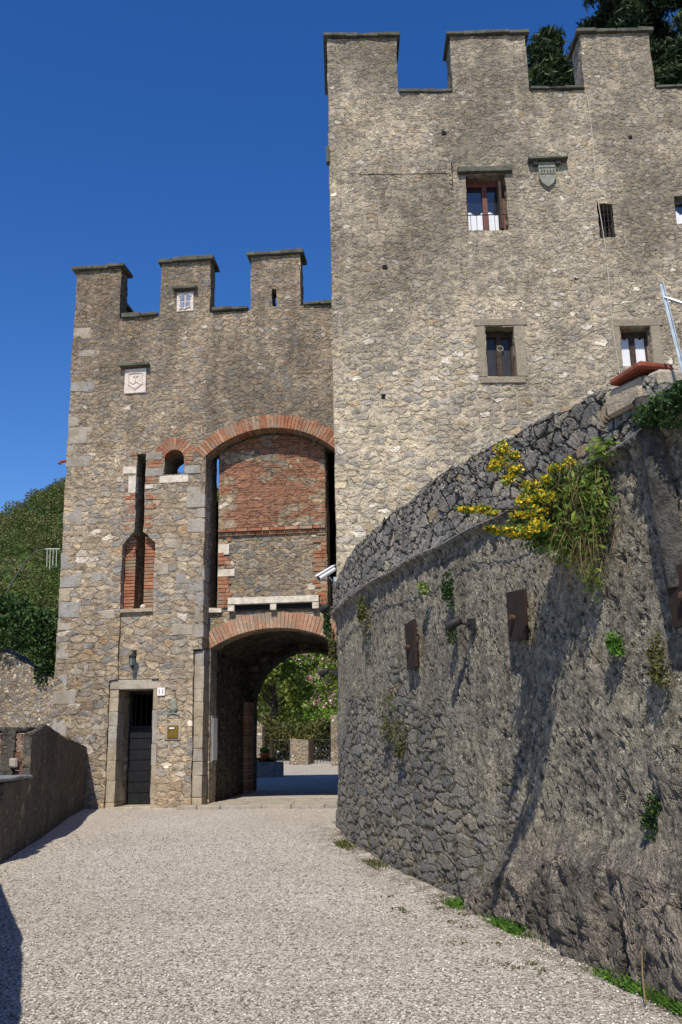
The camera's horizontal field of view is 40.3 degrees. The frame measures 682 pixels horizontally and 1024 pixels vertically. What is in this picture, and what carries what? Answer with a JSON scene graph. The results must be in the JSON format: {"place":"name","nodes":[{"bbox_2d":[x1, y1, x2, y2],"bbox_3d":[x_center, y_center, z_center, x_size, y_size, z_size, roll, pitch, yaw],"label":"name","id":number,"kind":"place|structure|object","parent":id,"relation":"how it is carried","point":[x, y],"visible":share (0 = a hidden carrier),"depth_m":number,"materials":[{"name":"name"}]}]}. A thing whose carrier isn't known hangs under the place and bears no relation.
{"place":"outdoors","nodes":[
{"label":"outdoors","id":0,"kind":"place"},
{"bbox_2d":[0,503,334,744],"bbox_3d":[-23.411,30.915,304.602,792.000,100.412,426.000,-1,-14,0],"label":"hill","id":1,"kind":"structure","parent":0,"point":[14,574],"depth_m":177.18,"materials":[{"name":"green plant"}]},
{"bbox_2d":[3,548,59,598],"bbox_3d":[-6.820,1.991,19.524,1.714,2.481,0.030,-1,-14,0],"label":"railing","id":2,"kind":"object","parent":1,"relation":"on","point":[50,549],"visible":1,"depth_m":19.75,"materials":[{"name":"metal"}]},
{"bbox_2d":[0,471,336,734],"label":"woodland","id":3,"kind":"object","parent":1,"relation":"on","point":[41,500],"visible":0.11,"depth_m":186.36,"materials":[{"name":"green plant"}]},
{"bbox_2d":[0,0,679,515],"label":"sky","id":4,"kind":"structure","parent":0,"point":[136,134],"materials":[{"name":"blue"}]},
{"bbox_2d":[0,745,681,1023],"bbox_3d":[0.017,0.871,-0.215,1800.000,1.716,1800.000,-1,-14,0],"label":"ground","id":5,"kind":"structure","parent":0,"point":[318,780],"depth_m":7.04,"materials":[{"name":"beige gravel"}]},
{"bbox_2d":[0,646,53,770],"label":"boundary wall","id":6,"kind":"structure","parent":5,"relation":"on","point":[25,701],"depth_m":19.01,"materials":[{"name":"beige stone"}]},
{"bbox_2d":[0,591,58,689],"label":"ivy","id":7,"kind":"object","parent":6,"relation":"attached to","point":[34,619],"visible":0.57,"depth_m":19.09,"materials":[{"name":"green plant"}]},
{"bbox_2d":[0,723,86,863],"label":"parapet","id":8,"kind":"structure","parent":5,"relation":"on","point":[42,795],"depth_m":12.64,"materials":[{"name":"grey stone"}]},
{"bbox_2d":[0,726,35,774],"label":"return wall","id":9,"kind":"structure","parent":8,"relation":"attached to","point":[10,761],"depth_m":12.06,"materials":[{"name":"stone"}]},
{"bbox_2d":[52,248,336,808],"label":"gate tower","id":10,"kind":"structure","parent":5,"relation":"on","point":[197,594],"depth_m":17.93,"materials":[{"name":"stone"}]},
{"bbox_2d":[105,679,158,808],"bbox_3d":[-3.735,4.329,17.062,0.931,2.442,0.733,-3,-14,6],"label":"door frame","id":11,"kind":"structure","parent":10,"relation":"in","point":[143,787],"depth_m":17.06,"materials":[{"name":"stone"}]},
{"bbox_2d":[129,650,136,668],"bbox_3d":[-3.813,2.699,17.060,0.150,0.360,0.225,-3,-14,6],"label":"wall lantern","id":12,"kind":"object","parent":10,"relation":"attached to","point":[132,658],"depth_m":16.98,"materials":[{"name":"metal"}]},
{"bbox_2d":[157,688,164,695],"bbox_3d":[-3.266,3.265,16.894,0.140,0.140,0.038,-3,-14,6],"label":"house number","id":13,"kind":"object","parent":10,"relation":"attached to","point":[160,691],"visible":1,"depth_m":16.88,"materials":[{"name":"white ceramic"}]},
{"bbox_2d":[165,722,180,740],"bbox_3d":[-3.020,3.937,16.710,0.304,0.327,0.063,-3,-14,6],"label":"letterbox","id":14,"kind":"object","parent":10,"relation":"attached to","point":[172,730],"visible":1,"depth_m":16.69,"materials":[{"name":"metal"}]},
{"bbox_2d":[167,698,179,716],"bbox_3d":[-3.026,3.533,16.810,0.245,0.329,0.100,-3,-14,6],"label":"stone stoup","id":15,"kind":"object","parent":10,"relation":"attached to","point":[173,708],"visible":1,"depth_m":16.78,"materials":[{"name":"grey stone"}]},
{"bbox_2d":[210,716,217,762],"bbox_3d":[-2.356,4.217,17.271,0.038,0.840,0.400,-3,-14,6],"label":"notice panel","id":16,"kind":"object","parent":10,"relation":"attached to","point":[213,745],"visible":1,"depth_m":17.18,"materials":[{"name":"white"}]},
{"bbox_2d":[177,798,337,809],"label":"paving","id":17,"kind":"structure","parent":5,"relation":"on","point":[281,803],"depth_m":16.13,"materials":[{"name":"beige stone"}]},
{"bbox_2d":[257,720,264,757],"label":"ruined wall","id":18,"kind":"structure","parent":5,"relation":"on","point":[260,735],"depth_m":33.59,"materials":[{"name":"beige stone"}]},
{"bbox_2d":[257,761,283,777],"bbox_3d":[-2.598,7.643,27.583,1.765,0.433,0.704,-1,-14,0],"label":"stone trough","id":19,"kind":"object","parent":5,"relation":"on","point":[270,769],"visible":0.4,"depth_m":27.25,"materials":[{"name":"stone"}]},
{"bbox_2d":[259,746,268,761],"bbox_3d":[-2.279,7.191,27.640,0.328,0.463,0.310,-1,-14,0],"label":"flower pot","id":20,"kind":"object","parent":19,"relation":"on","point":[264,753],"visible":1,"depth_m":27.54,"materials":[{"name":"ceramic"}]},
{"bbox_2d":[257,757,276,761],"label":"trough plant","id":21,"kind":"object","parent":19,"relation":"in","point":[268,759],"visible":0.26,"depth_m":27.58,"materials":[{"name":"green plant"}]},
{"bbox_2d":[257,706,335,759],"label":"undergrowth","id":22,"kind":"object","parent":5,"relation":"on","point":[281,732],"visible":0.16,"depth_m":43.76,"materials":[{"name":"green plant"}]},
{"bbox_2d":[257,653,337,757],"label":"leafy tree","id":23,"kind":"object","parent":5,"relation":"on","point":[296,695],"visible":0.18,"depth_m":46.26,"materials":[{"name":"green plant"}]},
{"bbox_2d":[269,738,330,763],"bbox_3d":[-0.947,9.947,38.749,4.076,1.035,0.147,-1,-14,0],"label":"iron fence","id":24,"kind":"object","parent":5,"relation":"on","point":[271,751],"visible":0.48,"depth_m":38.72,"materials":[{"name":"metal"}]},
{"bbox_2d":[290,738,309,764],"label":"stone pillar","id":25,"kind":"structure","parent":5,"relation":"on","point":[299,751],"depth_m":37.33,"materials":[{"name":"beige stone"}]},
{"bbox_2d":[269,653,337,752],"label":"leafy tree","id":26,"kind":"object","parent":5,"relation":"on","point":[280,688],"visible":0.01,"depth_m":57.62,"materials":[{"name":"green plant"}]},
{"bbox_2d":[289,653,337,722],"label":"magnolia","id":27,"kind":"object","parent":5,"relation":"on","point":[325,664],"visible":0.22,"depth_m":40.48,"materials":[{"name":"green plant"}]},
{"bbox_2d":[331,715,337,765],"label":"courtyard wall","id":28,"kind":"structure","parent":5,"relation":"on","point":[334,754],"depth_m":35.44,"materials":[{"name":"beige stone"}]},
{"bbox_2d":[334,836,356,851],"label":"weeds","id":29,"kind":"object","parent":5,"relation":"on","point":[342,843],"visible":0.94,"depth_m":11.14,"materials":[{"name":"green plant"}]},
{"bbox_2d":[361,857,391,871],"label":"weeds","id":30,"kind":"object","parent":5,"relation":"on","point":[379,863],"visible":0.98,"depth_m":9.76,"materials":[{"name":"green plant"}]},
{"bbox_2d":[439,894,465,909],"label":"grass tuft","id":31,"kind":"object","parent":5,"relation":"on","point":[454,903],"visible":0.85,"depth_m":7.73,"materials":[{"name":"green plant"}]},
{"bbox_2d":[381,895,576,974],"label":"gravel weeds","id":32,"kind":"object","parent":5,"relation":"on","point":[462,942],"visible":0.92,"depth_m":6.49,"materials":[{"name":"green plant"}]},
{"bbox_2d":[323,26,681,578],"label":"keep","id":33,"kind":"structure","parent":5,"relation":"on","point":[470,306],"depth_m":18.39,"materials":[{"name":"stone"}]},
{"bbox_2d":[314,565,336,586],"bbox_3d":[-0.216,1.126,16.593,0.219,0.366,0.722,-10,-16,31],"label":"security camera","id":34,"kind":"object","parent":33,"relation":"attached to","point":[323,574],"visible":0.91,"depth_m":16.51,"materials":[{"name":"white plastic"}]},
{"bbox_2d":[457,166,514,231],"bbox_3d":[2.911,-6.221,18.733,1.108,1.422,0.412,-1,-14,0],"label":"window","id":35,"kind":"structure","parent":33,"relation":"in","point":[485,206],"depth_m":18.80,"materials":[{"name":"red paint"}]},
{"bbox_2d":[473,318,527,383],"bbox_3d":[3.086,-3.060,17.992,1.036,1.340,0.331,-1,-14,0],"label":"window","id":36,"kind":"structure","parent":33,"relation":"in","point":[495,349],"depth_m":17.97,"materials":[{"name":"beige stone"}]},
{"bbox_2d":[586,93,619,373],"bbox_3d":[5.187,-5.598,18.435,0.142,6.271,0.026,-1,-14,0],"label":"hanging wire","id":37,"kind":"object","parent":33,"relation":"hanging from","point":[603,236],"visible":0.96,"depth_m":18.40,"materials":[{"name":"grey metal"}]},
{"bbox_2d":[598,204,614,237],"bbox_3d":[5.286,-5.752,18.695,0.310,0.750,0.359,-1,-14,0],"label":"window","id":38,"kind":"structure","parent":33,"relation":"in","point":[604,215],"depth_m":18.75,"materials":[{"name":"black metal"}]},
{"bbox_2d":[608,319,664,373],"bbox_3d":[5.690,-3.152,18.002,1.067,1.135,0.332,-1,-14,0],"label":"window","id":39,"kind":"structure","parent":33,"relation":"in","point":[631,347],"depth_m":17.96,"materials":[{"name":"beige stone"}]},
{"bbox_2d":[674,199,681,223],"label":"window","id":40,"kind":"structure","parent":33,"relation":"in","point":[678,202],"depth_m":18.71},
{"bbox_2d":[331,369,681,1009],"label":"curved wall","id":41,"kind":"structure","parent":5,"relation":"on","point":[518,781],"depth_m":6.90,"materials":[{"name":"stone"}]},
{"bbox_2d":[322,604,331,639],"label":"wall plant","id":42,"kind":"object","parent":41,"relation":"attached to","point":[327,624],"depth_m":13.39,"materials":[{"name":"green plant"}]},
{"bbox_2d":[319,604,335,615],"bbox_3d":[-0.181,1.372,13.026,0.274,0.186,0.163,-5,-14,15],"label":"floodlight","id":43,"kind":"object","parent":41,"relation":"attached to","point":[324,608],"visible":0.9,"depth_m":13.03,"materials":[{"name":"metal"}]},
{"bbox_2d":[318,668,337,680],"bbox_3d":[-0.188,2.278,13.064,0.274,0.186,0.163,-6,-15,17],"label":"floodlight","id":44,"kind":"object","parent":41,"relation":"attached to","point":[323,673],"visible":1,"depth_m":13.06,"materials":[{"name":"metal"}]},
{"bbox_2d":[327,627,335,663],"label":"wall plant","id":45,"kind":"object","parent":41,"relation":"attached to","point":[331,640],"depth_m":13.14,"materials":[{"name":"green plant"}]},
{"bbox_2d":[355,595,371,643],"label":"wall plant","id":46,"kind":"object","parent":41,"relation":"attached to","point":[361,614],"depth_m":10.87,"materials":[{"name":"green plant"}]},
{"bbox_2d":[378,691,406,758],"bbox_3d":[0.521,2.194,9.634,0.136,0.699,0.850,2,-14,-13],"label":"wall plant","id":47,"kind":"object","parent":41,"relation":"attached to","point":[398,744],"depth_m":9.51,"materials":[{"name":"green plant"}]},
{"bbox_2d":[404,619,419,669],"bbox_3d":[0.729,1.312,9.193,0.186,0.465,0.266,3,-17,-16],"label":"anchor plate","id":48,"kind":"object","parent":41,"relation":"attached to","point":[410,647],"visible":0.89,"depth_m":9.15,"materials":[{"name":"metal"}]},
{"bbox_2d":[416,581,429,595],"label":"wall plant","id":49,"kind":"object","parent":41,"relation":"attached to","point":[424,592],"depth_m":8.93,"materials":[{"name":"green plant"}]},
{"bbox_2d":[440,569,457,644],"bbox_3d":[0.962,0.854,8.344,0.134,0.699,0.175,3,-14,-16],"label":"wall plant","id":50,"kind":"object","parent":41,"relation":"attached to","point":[447,591],"depth_m":8.36,"materials":[{"name":"green plant"}]},
{"bbox_2d":[444,616,475,636],"bbox_3d":[1.018,0.981,7.959,0.274,0.186,0.163,-2,-14,4],"label":"floodlight","id":51,"kind":"object","parent":41,"relation":"attached to","point":[454,623],"visible":1,"depth_m":7.95,"materials":[{"name":"metal"}]},
{"bbox_2d":[329,404,667,616],"bbox_3d":[0.738,0.470,9.487,0.273,0.130,8.744,2,-14,-14],"label":"stone ledge","id":52,"kind":"object","parent":41,"relation":"attached to","point":[631,436],"visible":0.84,"depth_m":8.12,"materials":[{"name":"grey stone"}]},
{"bbox_2d":[506,589,529,641],"bbox_3d":[1.389,0.795,7.144,0.186,0.384,0.307,3,-11,-16],"label":"anchor plate","id":53,"kind":"object","parent":41,"relation":"attached to","point":[517,615],"visible":0.89,"depth_m":7.11,"materials":[{"name":"metal"}]},
{"bbox_2d":[455,435,627,603],"bbox_3d":[1.376,0.069,6.013,0.986,1.146,1.171,-7,-15,24],"label":"flowering bush","id":54,"kind":"object","parent":41,"relation":"attached to","point":[553,517],"visible":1,"depth_m":6.11,"materials":[{"name":"green plant"}]},
{"bbox_2d":[604,629,625,657],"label":"wall plant","id":55,"kind":"object","parent":41,"relation":"attached to","point":[612,643],"depth_m":5.80,"materials":[{"name":"green plant"}]},
{"bbox_2d":[610,361,672,385],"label":"clay slab","id":56,"kind":"structure","parent":41,"relation":"on","point":[636,370],"depth_m":5.80,"materials":[{"name":"red ceramic"}]},
{"bbox_2d":[639,793,661,842],"bbox_3d":[1.789,1.768,5.384,0.133,0.286,0.143,-1,-14,0],"label":"wall plant","id":57,"kind":"object","parent":41,"relation":"attached to","point":[653,811],"depth_m":5.37,"materials":[{"name":"green plant"}]},
{"bbox_2d":[630,379,681,434],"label":"wall plant","id":58,"kind":"object","parent":41,"relation":"attached to","point":[655,406],"depth_m":5.40,"materials":[{"name":"green plant"}]},
{"bbox_2d":[645,632,670,690],"bbox_3d":[1.835,0.865,5.408,0.132,0.345,0.114,4,-15,-21],"label":"wall plant","id":59,"kind":"object","parent":41,"relation":"attached to","point":[656,674],"depth_m":5.40,"materials":[{"name":"green plant"}]},
{"bbox_2d":[659,282,681,373],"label":"metal pole","id":60,"kind":"object","parent":41,"relation":"on","point":[670,320],"visible":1,"depth_m":5.59,"materials":[{"name":"metal"}]},
{"bbox_2d":[666,563,681,628],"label":"anchor plate","id":61,"kind":"object","parent":41,"relation":"attached to","point":[675,598],"visible":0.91,"depth_m":5.27,"materials":[{"name":"metal"}]},
{"bbox_2d":[477,912,546,947],"bbox_3d":[1.267,3.033,6.810,0.280,0.115,1.156,4,-15,-18],"label":"grass tuft","id":62,"kind":"object","parent":5,"relation":"on","point":[507,926],"visible":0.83,"depth_m":6.76,"materials":[{"name":"green plant"}]},
{"bbox_2d":[579,964,625,986],"bbox_3d":[1.645,2.757,5.511,0.250,0.080,0.692,3,-14,-15],"label":"grass tuft","id":63,"kind":"object","parent":5,"relation":"on","point":[607,976],"visible":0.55,"depth_m":5.55,"materials":[{"name":"green plant"}]},
{"bbox_2d":[611,971,646,996],"bbox_3d":[1.708,2.709,5.334,0.253,0.092,0.398,5,-15,-23],"label":"grass tuft","id":64,"kind":"object","parent":5,"relation":"on","point":[629,986],"visible":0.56,"depth_m":5.31,"materials":[{"name":"green plant"}]},
{"bbox_2d":[641,946,645,1004],"bbox_3d":[1.667,2.554,5.136,0.016,0.255,0.206,-6,-15,17],"label":"dry stick","id":65,"kind":"object","parent":5,"relation":"on","point":[644,996],"visible":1,"depth_m":5.13,"materials":[{"name":"wood"}]},
{"bbox_2d":[630,977,681,1015],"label":"grass tuft","id":66,"kind":"object","parent":5,"relation":"on","point":[658,1000],"visible":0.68,"depth_m":5.00,"materials":[{"name":"green plant"}]},
{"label":"terrain","id":67,"kind":"structure","parent":0,"visible":0},
{"bbox_2d":[526,24,574,88],"bbox_3d":[7.385,-10.599,32.890,6.049,15.300,6.331,-7,-15,23],"label":"conifer","id":68,"kind":"object","parent":67,"relation":"on","point":[549,64],"visible":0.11,"depth_m":33.43,"materials":[{"name":"green plant"}]},
{"bbox_2d":[566,0,681,86],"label":"conifer","id":69,"kind":"object","parent":67,"relation":"on","point":[616,14],"visible":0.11,"depth_m":34.63,"materials":[{"name":"green plant"}]},
{"bbox_2d":[665,0,681,63],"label":"conifer","id":70,"kind":"object","parent":67,"relation":"on","point":[675,50],"visible":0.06,"depth_m":33.31,"materials":[{"name":"green plant"}]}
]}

